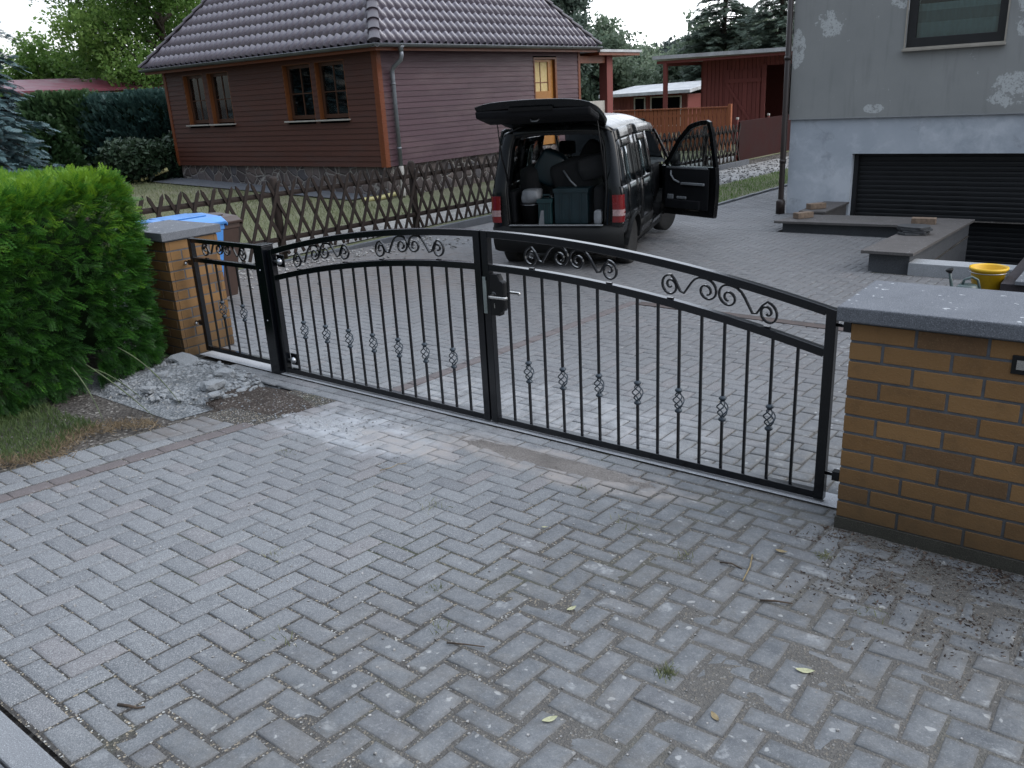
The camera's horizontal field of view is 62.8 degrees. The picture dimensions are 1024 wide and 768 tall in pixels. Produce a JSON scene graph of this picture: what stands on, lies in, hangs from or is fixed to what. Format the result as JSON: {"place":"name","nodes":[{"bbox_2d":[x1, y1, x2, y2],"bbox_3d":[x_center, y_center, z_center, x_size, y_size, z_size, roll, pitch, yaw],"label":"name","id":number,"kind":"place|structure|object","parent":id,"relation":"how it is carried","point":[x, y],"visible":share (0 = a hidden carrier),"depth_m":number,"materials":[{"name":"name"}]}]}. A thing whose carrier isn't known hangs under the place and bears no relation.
{"place":"outdoors","nodes":[
{"label":"outdoors","id":0,"kind":"place"},
{"bbox_2d":[0,0,794,74],"label":"sky","id":1,"kind":"structure","parent":0,"point":[661,20],"materials":[{"name":"white"}]},
{"bbox_2d":[66,132,788,289],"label":"lawn","id":2,"kind":"structure","parent":0,"point":[426,196],"depth_m":18.75,"materials":[{"name":"plant"}]},
{"bbox_2d":[0,22,64,172],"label":"blue spruce","id":3,"kind":"object","parent":2,"relation":"on","point":[16,159],"visible":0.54,"depth_m":20.68,"materials":[{"name":"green plant"}]},
{"bbox_2d":[0,26,117,96],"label":"leafy tree","id":4,"kind":"object","parent":2,"relation":"on","point":[33,62],"visible":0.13,"depth_m":34.22,"materials":[{"name":"green plant"}]},
{"bbox_2d":[14,88,104,171],"bbox_3d":[-14.298,-7.960,27.087,2.884,2.990,2.206,-3,19,1],"label":"thuja hedge","id":5,"kind":"object","parent":2,"relation":"on","point":[60,106],"visible":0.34,"depth_m":26.16,"materials":[{"name":"plant"}]},
{"bbox_2d":[26,112,93,172],"bbox_3d":[-13.466,-6.712,24.607,2.358,2.417,2.282,11,24,36],"label":"dwarf spruce","id":6,"kind":"object","parent":2,"relation":"on","point":[63,149],"visible":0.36,"depth_m":24.20,"materials":[{"name":"plant"}]},
{"bbox_2d":[0,77,163,157],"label":"garden shed","id":7,"kind":"structure","parent":2,"relation":"on","point":[33,85],"depth_m":30.68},
{"bbox_2d":[29,0,201,91],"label":"walnut tree","id":8,"kind":"object","parent":2,"relation":"on","point":[101,32],"visible":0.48,"depth_m":31.34,"materials":[{"name":"green plant"}]},
{"bbox_2d":[73,87,171,169],"bbox_3d":[-11.898,-8.039,27.141,3.912,2.942,2.158,-3,19,1],"label":"thuja hedge","id":9,"kind":"object","parent":2,"relation":"on","point":[139,113],"visible":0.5,"depth_m":26.22,"materials":[{"name":"plant"}]},
{"bbox_2d":[93,136,171,183],"bbox_3d":[-10.875,-6.341,24.171,2.291,1.580,1.931,11,24,36],"label":"rhododendron","id":10,"kind":"object","parent":2,"relation":"on","point":[131,158],"visible":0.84,"depth_m":23.52,"materials":[{"name":"green plant"}]},
{"bbox_2d":[123,168,168,182],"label":"edging stones","id":11,"kind":"object","parent":2,"relation":"on","point":[165,170],"visible":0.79,"depth_m":23.80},
{"bbox_2d":[151,130,183,177],"bbox_3d":[-9.848,-6.699,24.856,1.597,1.669,1.598,11,24,36],"label":"rhododendron","id":12,"kind":"object","parent":2,"relation":"on","point":[175,170],"visible":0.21,"depth_m":24.29,"materials":[{"name":"green plant"}]},
{"bbox_2d":[50,180,290,276],"bbox_3d":[-4.401,-1.885,11.144,0.175,1.460,3.399,11,24,36],"label":"lattice fence","id":13,"kind":"object","parent":2,"relation":"on","point":[195,204],"visible":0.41,"depth_m":11.64,"materials":[{"name":"brown wood"}]},
{"bbox_2d":[151,177,372,199],"bbox_3d":[-7.136,-5.200,22.090,9.200,0.332,0.960,11,24,36],"label":"splash strip","id":14,"kind":"object","parent":2,"relation":"on","point":[216,184],"visible":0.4,"depth_m":22.37,"materials":[{"name":"gravel"}]},
{"bbox_2d":[266,164,423,258],"bbox_3d":[-2.555,-2.714,13.393,0.175,1.460,3.138,11,24,36],"label":"lattice fence","id":15,"kind":"object","parent":2,"relation":"on","point":[337,228],"visible":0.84,"depth_m":13.10,"materials":[{"name":"brown wood"}]},
{"bbox_2d":[361,192,396,201],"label":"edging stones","id":16,"kind":"object","parent":2,"relation":"on","point":[383,197],"visible":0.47,"depth_m":19.21,"materials":[{"name":"stone"}]},
{"bbox_2d":[138,0,641,197],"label":"wooden house","id":17,"kind":"structure","parent":2,"relation":"on","point":[261,92],"depth_m":20.86,"materials":[{"name":"brown wood"}]},
{"bbox_2d":[182,74,209,126],"bbox_3d":[-8.586,-7.761,22.935,1.050,1.335,0.347,11,24,36],"label":"window","id":18,"kind":"structure","parent":17,"relation":"in","point":[193,84],"depth_m":23.07,"materials":[{"name":"brown wood"}]},
{"bbox_2d":[206,71,235,125],"bbox_3d":[-7.684,-7.579,22.262,1.070,1.335,0.347,11,24,36],"label":"window","id":19,"kind":"structure","parent":17,"relation":"in","point":[217,82],"depth_m":22.38,"materials":[{"name":"brown wood"}]},
{"bbox_2d":[281,63,315,122],"bbox_3d":[-5.124,-7.063,20.352,1.140,1.335,0.347,11,24,36],"label":"window","id":20,"kind":"structure","parent":17,"relation":"in","point":[297,81],"depth_m":20.47,"materials":[{"name":"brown wood"}]},
{"bbox_2d":[313,59,350,121],"bbox_3d":[-4.179,-6.872,19.647,1.130,1.335,0.347,11,24,36],"label":"window","id":21,"kind":"structure","parent":17,"relation":"in","point":[329,75],"depth_m":19.76,"materials":[{"name":"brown wood"}]},
{"bbox_2d":[533,57,558,144],"bbox_3d":[0.916,-7.935,23.586,0.160,2.340,1.100,11,24,36],"label":"door","id":22,"kind":"structure","parent":17,"relation":"in","point":[545,68],"depth_m":23.51,"materials":[{"name":"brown wood"}]},
{"bbox_2d":[407,154,497,227],"bbox_3d":[-0.801,-3.516,15.527,0.175,1.460,3.144,11,24,36],"label":"lattice fence","id":23,"kind":"object","parent":2,"relation":"on","point":[428,211],"visible":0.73,"depth_m":15.03,"materials":[{"name":"brown wood"}]},
{"bbox_2d":[598,81,700,131],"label":"shed","id":24,"kind":"structure","parent":2,"relation":"on","point":[646,97],"depth_m":40.09,"materials":[{"name":"white"}]},
{"bbox_2d":[634,97,645,115],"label":"window","id":25,"kind":"structure","parent":24,"relation":"in","point":[639,102],"depth_m":40.54,"materials":[{"name":"glass"}]},
{"bbox_2d":[650,95,681,126],"bbox_3d":[7.311,-12.971,39.855,1.620,1.370,0.070,11,24,36],"label":"window","id":26,"kind":"structure","parent":24,"relation":"in","point":[656,102],"depth_m":39.68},
{"bbox_2d":[613,104,731,151],"bbox_3d":[4.587,-9.098,30.163,6.970,1.620,0.110,11,24,36],"label":"terrace fence","id":27,"kind":"object","parent":2,"relation":"on","point":[660,116],"visible":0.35,"depth_m":29.04,"materials":[{"name":"wood"}]},
{"bbox_2d":[652,128,708,166],"bbox_3d":[4.420,-5.921,21.872,0.175,1.460,3.133,11,24,36],"label":"lattice fence","id":28,"kind":"object","parent":2,"relation":"on","point":[686,162],"visible":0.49,"depth_m":22.04,"materials":[{"name":"brown wood"}]},
{"bbox_2d":[671,0,763,92],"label":"fir tree","id":29,"kind":"object","parent":2,"relation":"on","point":[737,7],"visible":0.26,"depth_m":45.13,"materials":[{"name":"green plant"}]},
{"bbox_2d":[702,124,740,166],"bbox_3d":[5.916,-6.608,23.691,0.175,1.460,2.354,11,24,36],"label":"lattice fence","id":30,"kind":"object","parent":2,"relation":"on","point":[724,132],"visible":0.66,"depth_m":23.66,"materials":[{"name":"brown wood"}]},
{"bbox_2d":[726,0,794,50],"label":"fir tree","id":31,"kind":"object","parent":2,"relation":"on","point":[767,38],"visible":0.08,"depth_m":41.15,"materials":[{"name":"green plant"}]},
{"bbox_2d":[735,113,790,160],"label":"board gate","id":32,"kind":"structure","parent":2,"relation":"on","point":[759,137],"depth_m":25.60,"materials":[{"name":"brown paint"}]},
{"bbox_2d":[238,156,733,263],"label":"garden path","id":33,"kind":"structure","parent":0,"point":[402,221],"depth_m":15.14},
{"bbox_2d":[0,187,1023,767],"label":"driveway paving","id":34,"kind":"structure","parent":0,"point":[744,239],"depth_m":3.54,"materials":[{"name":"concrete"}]},
{"bbox_2d":[0,415,170,468],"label":"dry grass","id":35,"kind":"structure","parent":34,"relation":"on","point":[82,432],"depth_m":4.95,"materials":[{"name":"plant"}]},
{"bbox_2d":[117,703,144,708],"bbox_3d":[-1.168,0.986,2.566,0.092,0.014,0.017,0,19,9],"label":"twig","id":36,"kind":"object","parent":34,"relation":"on","point":[127,705],"visible":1,"depth_m":2.56,"materials":[{"name":"wood"}]},
{"bbox_2d":[65,357,285,420],"bbox_3d":[-2.487,-0.028,6.260,1.600,0.116,1.075,11,24,36],"label":"rubble","id":37,"kind":"object","parent":34,"relation":"on","point":[171,410],"visible":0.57,"depth_m":5.95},
{"bbox_2d":[140,385,153,393],"bbox_3d":[-2.551,0.037,5.869,0.096,0.041,0.069,3,20,16],"label":"concrete chunk","id":38,"kind":"object","parent":37,"relation":"on","point":[148,389],"visible":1,"depth_m":5.85,"materials":[{"name":"concrete"}]},
{"bbox_2d":[156,370,167,377],"bbox_3d":[-2.598,-0.063,6.222,0.090,0.056,0.135,-11,20,-21],"label":"concrete chunk","id":39,"kind":"object","parent":37,"relation":"on","point":[162,374],"visible":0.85,"depth_m":6.18,"materials":[{"name":"concrete"}]},
{"bbox_2d":[168,352,199,365],"bbox_3d":[-2.613,-0.188,6.684,0.243,0.088,0.182,11,24,36],"label":"concrete chunk","id":40,"kind":"object","parent":37,"relation":"on","point":[183,358],"visible":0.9,"depth_m":6.66,"materials":[{"name":"concrete"}]},
{"bbox_2d":[200,379,224,390],"bbox_3d":[-2.116,0.009,5.925,0.141,0.074,0.172,11,24,36],"label":"concrete chunk","id":41,"kind":"object","parent":37,"relation":"on","point":[212,385],"visible":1,"depth_m":5.88,"materials":[{"name":"concrete"}]},
{"bbox_2d":[214,367,234,377],"bbox_3d":[-2.139,-0.082,6.258,0.153,0.062,0.109,-5,19,-7],"label":"concrete chunk","id":42,"kind":"object","parent":37,"relation":"on","point":[225,372],"visible":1,"depth_m":6.22,"materials":[{"name":"concrete"}]},
{"bbox_2d":[105,359,460,470],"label":"rubble stones","id":43,"kind":"object","parent":37,"relation":"on","point":[245,386],"visible":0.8,"depth_m":6.03,"materials":[{"name":"concrete"}]},
{"bbox_2d":[131,220,233,356],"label":"brick pillar","id":44,"kind":"structure","parent":34,"relation":"on","point":[177,299],"depth_m":6.91,"materials":[{"name":"brick"}]},
{"bbox_2d":[184,237,269,363],"bbox_3d":[-2.238,-0.664,6.592,1.010,0.932,0.064,11,24,36],"label":"side panel","id":45,"kind":"object","parent":44,"relation":"attached to","point":[194,260],"visible":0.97,"depth_m":6.60,"materials":[{"name":"metal"}]},
{"bbox_2d":[139,213,227,274],"bbox_3d":[-3.251,-1.157,8.318,0.791,1.000,0.620,11,24,36],"label":"wheelie bin","id":46,"kind":"object","parent":34,"relation":"on","point":[205,218],"visible":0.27,"depth_m":8.12,"materials":[{"name":"blue plastic"}]},
{"bbox_2d":[207,212,242,296],"bbox_3d":[-3.367,-1.356,9.107,0.791,0.935,0.620,10,23,34],"label":"wheelie bin","id":47,"kind":"object","parent":34,"relation":"on","point":[231,232],"visible":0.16,"depth_m":9.02,"materials":[{"name":"brown plastic"}]},
{"bbox_2d":[194,386,312,415],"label":"soil","id":48,"kind":"structure","parent":34,"relation":"on","point":[270,399],"depth_m":5.67,"materials":[{"name":"soil"}]},
{"bbox_2d":[208,391,220,397],"bbox_3d":[-2.034,0.074,5.728,0.088,0.037,0.063,-13,21,-26],"label":"concrete chunk","id":49,"kind":"object","parent":48,"relation":"on","point":[213,394],"visible":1,"depth_m":5.71,"materials":[{"name":"concrete"}]},
{"bbox_2d":[251,242,288,376],"bbox_3d":[-1.788,-0.438,6.306,0.112,1.235,0.115,11,24,36],"label":"gate post","id":50,"kind":"object","parent":34,"relation":"on","point":[267,300],"visible":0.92,"depth_m":6.21,"materials":[{"name":"metal"}]},
{"bbox_2d":[267,228,491,420],"bbox_3d":[-0.958,-0.494,5.604,2.044,1.174,0.066,11,24,36],"label":"gate leaf","id":51,"kind":"object","parent":50,"relation":"attached to","point":[475,265],"visible":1,"depth_m":5.49,"materials":[{"name":"metal"}]},
{"bbox_2d":[283,412,369,436],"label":"cement dust","id":52,"kind":"object","parent":34,"relation":"on","point":[312,419],"visible":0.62,"depth_m":5.23,"materials":[{"name":"concrete"}]},
{"bbox_2d":[238,236,469,288],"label":"edge litter","id":53,"kind":"object","parent":34,"relation":"on","point":[358,254],"visible":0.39,"depth_m":12.25,"materials":[{"name":"gravel"}]},
{"bbox_2d":[446,642,484,646],"bbox_3d":[-0.159,0.892,2.868,0.135,0.012,0.009,1,19,12],"label":"twig","id":54,"kind":"object","parent":34,"relation":"on","point":[463,644],"visible":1,"depth_m":2.87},
{"bbox_2d":[2,406,1011,761],"bbox_3d":[-0.383,0.739,3.441,4.000,0.191,2.602,11,24,36],"label":"loose grit","id":55,"kind":"object","parent":34,"relation":"on","point":[442,612],"visible":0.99,"depth_m":3.14,"materials":[{"name":"gravel"}]},
{"bbox_2d":[201,351,837,507],"bbox_3d":[-0.491,0.147,5.509,5.240,0.007,0.154,11,24,36],"label":"gate threshold","id":56,"kind":"object","parent":34,"relation":"on","point":[830,499],"visible":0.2,"depth_m":4.92,"materials":[{"name":"concrete"}]},
{"bbox_2d":[542,716,556,721],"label":"fallen leaf","id":57,"kind":"object","parent":34,"relation":"on","point":[549,718],"visible":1,"depth_m":2.49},
{"bbox_2d":[431,431,671,494],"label":"sand","id":58,"kind":"structure","parent":34,"relation":"on","point":[547,461],"depth_m":4.51,"materials":[{"name":"sand"}]},
{"bbox_2d":[249,449,901,681],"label":"joint weeds","id":59,"kind":"object","parent":34,"relation":"on","point":[667,671],"visible":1,"depth_m":3.00,"materials":[{"name":"green plant"}]},
{"bbox_2d":[475,98,718,262],"bbox_3d":[1.127,-2.877,11.493,3.222,2.058,4.889,4,20,19],"label":"delivery van","id":60,"kind":"object","parent":34,"relation":"on","point":[645,191],"visible":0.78,"depth_m":10.40,"materials":[{"name":"black paint"}]},
{"bbox_2d":[520,201,538,223],"bbox_3d":[0.239,-2.156,10.523,0.271,0.262,0.270,4,20,19],"label":"black bucket","id":61,"kind":"object","parent":60,"relation":"on","point":[530,215],"visible":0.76,"depth_m":10.43,"materials":[{"name":"plastic"}]},
{"bbox_2d":[521,188,541,202],"bbox_3d":[0.245,-2.346,10.448,0.254,0.182,0.227,4,20,19],"label":"plastic sack","id":62,"kind":"object","parent":61,"relation":"on","point":[531,195],"visible":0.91,"depth_m":10.36,"materials":[{"name":"plastic"}]},
{"bbox_2d":[520,163,550,196],"bbox_3d":[0.305,-2.560,10.847,0.287,0.578,0.622,4,20,19],"label":"tool bag","id":63,"kind":"object","parent":60,"relation":"on","point":[529,177],"visible":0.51,"depth_m":10.56,"materials":[{"name":"black fabric"}]},
{"bbox_2d":[537,194,554,223],"bbox_3d":[0.434,-2.178,10.409,0.194,0.356,0.224,4,20,19],"label":"canister","id":64,"kind":"object","parent":60,"relation":"on","point":[546,209],"visible":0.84,"depth_m":10.33,"materials":[{"name":"teal plastic"}]},
{"bbox_2d":[553,186,593,223],"bbox_3d":[0.773,-2.220,10.370,0.444,0.426,0.364,4,20,19],"label":"storage crate","id":65,"kind":"object","parent":60,"relation":"on","point":[574,205],"visible":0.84,"depth_m":10.22,"materials":[{"name":"teal plastic"}]},
{"bbox_2d":[550,154,602,187],"bbox_3d":[0.813,-2.631,10.526,0.605,0.441,0.497,-8,16,23],"label":"tool bag","id":66,"kind":"object","parent":65,"relation":"on","point":[569,167],"visible":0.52,"depth_m":10.33,"materials":[{"name":"black fabric"}]},
{"bbox_2d":[535,148,568,186],"bbox_3d":[0.482,-2.738,10.603,0.365,0.452,0.284,29,24,3],"label":"teal case","id":67,"kind":"object","parent":66,"relation":"on","point":[548,159],"visible":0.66,"depth_m":10.47,"materials":[{"name":"plastic"}]},
{"bbox_2d":[577,152,603,180],"bbox_3d":[1.046,-2.688,10.329,0.443,0.300,0.444,-13,16,18],"label":"tool bag","id":68,"kind":"object","parent":66,"relation":"on","point":[590,167],"visible":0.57,"depth_m":10.16,"materials":[{"name":"grey fabric"}]},
{"bbox_2d":[580,139,602,154],"bbox_3d":[1.060,-2.904,10.555,0.364,0.281,0.254,36,27,5],"label":"tool bag","id":69,"kind":"object","parent":66,"relation":"on","point":[591,146],"visible":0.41,"depth_m":10.44,"materials":[{"name":"black fabric"}]},
{"bbox_2d":[711,711,718,720],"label":"fallen leaf","id":70,"kind":"object","parent":34,"relation":"on","point":[714,716],"visible":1,"depth_m":2.50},
{"bbox_2d":[742,554,752,580],"bbox_3d":[0.954,0.741,3.377,0.014,0.023,0.237,5,21,23],"label":"twig","id":71,"kind":"object","parent":34,"relation":"on","point":[749,566],"visible":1,"depth_m":3.37,"materials":[{"name":"wood"}]},
{"bbox_2d":[760,599,792,603],"bbox_3d":[0.983,0.810,3.119,0.117,0.015,0.010,1,20,13],"label":"twig","id":72,"kind":"object","parent":34,"relation":"on","point":[763,600],"visible":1,"depth_m":3.12,"materials":[{"name":"wood"}]},
{"bbox_2d":[795,668,814,672],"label":"fallen leaf","id":73,"kind":"object","parent":34,"relation":"on","point":[805,670],"visible":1,"depth_m":2.71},
{"bbox_2d":[772,525,1023,710],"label":"leaf crumbs","id":74,"kind":"object","parent":34,"relation":"on","point":[960,568],"visible":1,"depth_m":3.28,"materials":[{"name":"plant"}]},
{"bbox_2d":[834,280,1023,574],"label":"brick pier","id":75,"kind":"structure","parent":34,"relation":"on","point":[932,455],"depth_m":3.37,"materials":[{"name":"brick"}]},
{"bbox_2d":[480,229,851,499],"bbox_3d":[0.697,-0.160,4.368,2.122,1.174,0.159,11,24,36],"label":"gate leaf","id":76,"kind":"object","parent":75,"relation":"attached to","point":[497,292],"visible":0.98,"depth_m":4.31,"materials":[{"name":"metal"}]},
{"bbox_2d":[946,268,980,288],"bbox_3d":[4.205,-0.919,7.824,0.324,0.338,0.180,0,19,10],"label":"watering can","id":77,"kind":"object","parent":34,"relation":"on","point":[963,283],"visible":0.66,"depth_m":7.79,"materials":[{"name":"grey metal"}]},
{"bbox_2d":[969,263,1009,289],"bbox_3d":[4.507,-0.959,7.952,0.336,0.315,0.336,11,24,36],"label":"bucket","id":78,"kind":"object","parent":34,"relation":"on","point":[990,276],"visible":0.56,"depth_m":7.84,"materials":[{"name":"yellow plastic"}]},
{"bbox_2d":[0,152,1023,767],"bbox_3d":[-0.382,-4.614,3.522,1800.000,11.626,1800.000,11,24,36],"label":"ground","id":79,"kind":"structure","parent":0,"point":[82,404],"depth_m":5.54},
{"bbox_2d":[0,711,62,767],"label":"kerb","id":80,"kind":"structure","parent":79,"relation":"on","point":[19,748],"depth_m":2.38,"materials":[{"name":"concrete"}]},
{"bbox_2d":[0,388,101,462],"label":"grass patch","id":81,"kind":"object","parent":79,"relation":"on","point":[22,420],"visible":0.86,"depth_m":5.12,"materials":[{"name":"plant"}]},
{"bbox_2d":[0,163,168,422],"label":"thuja hedge","id":82,"kind":"object","parent":79,"relation":"on","point":[58,302],"visible":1,"depth_m":5.92,"materials":[{"name":"green plant"}]},
{"bbox_2d":[71,347,179,421],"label":"grass stalks","id":83,"kind":"object","parent":79,"relation":"on","point":[95,370],"depth_m":5.38,"materials":[{"name":"plant"}]},
{"bbox_2d":[0,36,681,74],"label":"woodland","id":84,"kind":"object","parent":79,"relation":"on","point":[664,44],"depth_m":108.98,"materials":[{"name":"green plant"}]},
{"bbox_2d":[241,159,748,269],"bbox_3d":[0.844,-3.555,17.272,0.080,0.420,19.994,11,24,36],"label":"garden edging","id":85,"kind":"object","parent":79,"relation":"on","point":[481,220],"visible":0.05,"depth_m":14.90,"materials":[{"name":"concrete"}]},
{"bbox_2d":[547,0,593,86],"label":"leafy tree","id":86,"kind":"object","parent":79,"relation":"on","point":[573,9],"visible":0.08,"depth_m":42.42,"materials":[{"name":"green plant"}]},
{"bbox_2d":[586,8,649,60],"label":"leafy tree","id":87,"kind":"object","parent":79,"relation":"on","point":[602,22],"visible":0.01,"depth_m":59.28,"materials":[{"name":"green plant"}]},
{"bbox_2d":[581,18,673,110],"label":"leafy tree","id":88,"kind":"object","parent":79,"relation":"on","point":[624,74],"visible":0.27,"depth_m":48.81,"materials":[{"name":"green plant"}]},
{"bbox_2d":[633,34,663,83],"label":"leafy tree","id":89,"kind":"object","parent":79,"relation":"on","point":[642,47],"depth_m":60.78,"materials":[{"name":"green plant"}]},
{"bbox_2d":[644,22,737,82],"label":"leafy tree","id":90,"kind":"object","parent":79,"relation":"on","point":[673,71],"visible":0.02,"depth_m":50.25,"materials":[{"name":"green plant"}]},
{"bbox_2d":[666,3,777,92],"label":"leafy tree","id":91,"kind":"object","parent":79,"relation":"on","point":[691,30],"visible":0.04,"depth_m":47.12,"materials":[{"name":"green plant"}]},
{"bbox_2d":[652,46,792,143],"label":"red barn","id":92,"kind":"structure","parent":79,"relation":"on","point":[748,84],"depth_m":31.63,"materials":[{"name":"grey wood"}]},
{"bbox_2d":[725,68,761,143],"bbox_3d":[8.677,-10.381,31.605,1.430,2.780,0.066,11,24,36],"label":"door","id":93,"kind":"structure","parent":92,"relation":"in","point":[748,96],"depth_m":31.44,"materials":[{"name":"wood"}]},
{"bbox_2d":[718,183,787,205],"bbox_3d":[11.084,-6.547,24.714,0.060,0.565,23.994,11,24,36],"label":"path edging","id":94,"kind":"object","parent":79,"relation":"on","point":[747,196],"visible":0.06,"depth_m":17.04,"materials":[{"name":"concrete"}]},
{"bbox_2d":[719,156,788,184],"bbox_3d":[9.015,-6.912,25.738,1.800,0.210,22.000,11,24,36],"label":"gravel bed","id":95,"kind":"object","parent":79,"relation":"on","point":[735,175],"visible":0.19,"depth_m":22.60,"materials":[{"name":"gravel"}]},
{"bbox_2d":[774,201,1016,279],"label":"well wall","id":96,"kind":"structure","parent":79,"relation":"on","point":[893,252],"depth_m":10.84,"materials":[{"name":"concrete"}]},
{"bbox_2d":[793,211,813,218],"bbox_3d":[4.417,-2.563,12.707,0.276,0.083,0.132,-9,20,-18],"label":"loose brick","id":97,"kind":"object","parent":96,"relation":"on","point":[803,214],"visible":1,"depth_m":12.66,"materials":[{"name":"brick"}]},
{"bbox_2d":[806,202,825,209],"bbox_3d":[4.818,-2.822,13.277,0.276,0.083,0.132,-7,19,-12],"label":"loose brick","id":98,"kind":"object","parent":96,"relation":"on","point":[817,205],"visible":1,"depth_m":13.22,"materials":[{"name":"brick"}]},
{"bbox_2d":[897,224,932,235],"bbox_3d":[5.049,-1.945,10.537,0.390,0.093,0.407,2,20,15],"label":"slate stack","id":99,"kind":"object","parent":96,"relation":"on","point":[913,229],"visible":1,"depth_m":10.41,"materials":[{"name":"stone"}]},
{"bbox_2d":[911,217,936,224],"bbox_3d":[5.612,-2.219,11.422,0.300,0.090,0.144,8,22,30],"label":"loose brick","id":100,"kind":"object","parent":96,"relation":"on","point":[925,220],"visible":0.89,"depth_m":11.37,"materials":[{"name":"brick"}]},
{"bbox_2d":[776,0,1023,264],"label":"plaster house","id":101,"kind":"structure","parent":79,"relation":"on","point":[906,108],"depth_m":12.93,"materials":[{"name":"paint"}]},
{"bbox_2d":[901,0,1010,51],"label":"window","id":102,"kind":"structure","parent":101,"relation":"in","point":[931,23],"depth_m":12.29,"materials":[{"name":"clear glass"}]},
{"bbox_2d":[1000,258,1023,291],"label":"planter wall","id":103,"kind":"structure","parent":79,"relation":"on","point":[1013,280],"depth_m":7.65,"materials":[{"name":"concrete"}]},
{"bbox_2d":[594,209,602,223],"bbox_3d":[1.041,-2.013,10.110,0.102,0.182,0.097,4,20,19],"label":"plastic cup","id":104,"kind":"object","parent":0,"point":[598,216],"visible":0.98,"depth_m":10.07,"materials":[{"name":"plastic"}]},
{"bbox_2d":[593,182,604,221],"bbox_3d":[1.117,-2.232,10.329,0.162,0.482,0.426,4,20,19],"label":"tool bag","id":105,"kind":"object","parent":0,"point":[598,200],"visible":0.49,"depth_m":10.13,"materials":[{"name":"black fabric"}]},
{"bbox_2d":[434,234,961,491],"bbox_3d":[2.405,-1.362,9.948,11.700,0.304,10.800,11,24,36],"label":"drive bed","id":106,"kind":"object","parent":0,"point":[811,480],"visible":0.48,"depth_m":5.11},
{"bbox_2d":[0,301,635,502],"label":"red paver course","id":107,"kind":"object","parent":106,"relation":"on","point":[86,473],"visible":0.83,"depth_m":4.91,"materials":[{"name":"brick"}]},
{"bbox_2d":[639,302,849,332],"bbox_3d":[2.480,-0.525,7.327,3.207,0.023,0.125,13,25,39],"label":"drain channel","id":108,"kind":"object","parent":106,"relation":"on","point":[798,323],"visible":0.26,"depth_m":7.47,"materials":[{"name":"metal"}]},
{"bbox_2d":[718,168,787,202],"bbox_3d":[10.022,-6.588,24.491,1.370,0.231,22.400,11,24,36],"label":"grass strip","id":109,"kind":"object","parent":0,"point":[747,189],"depth_m":18.56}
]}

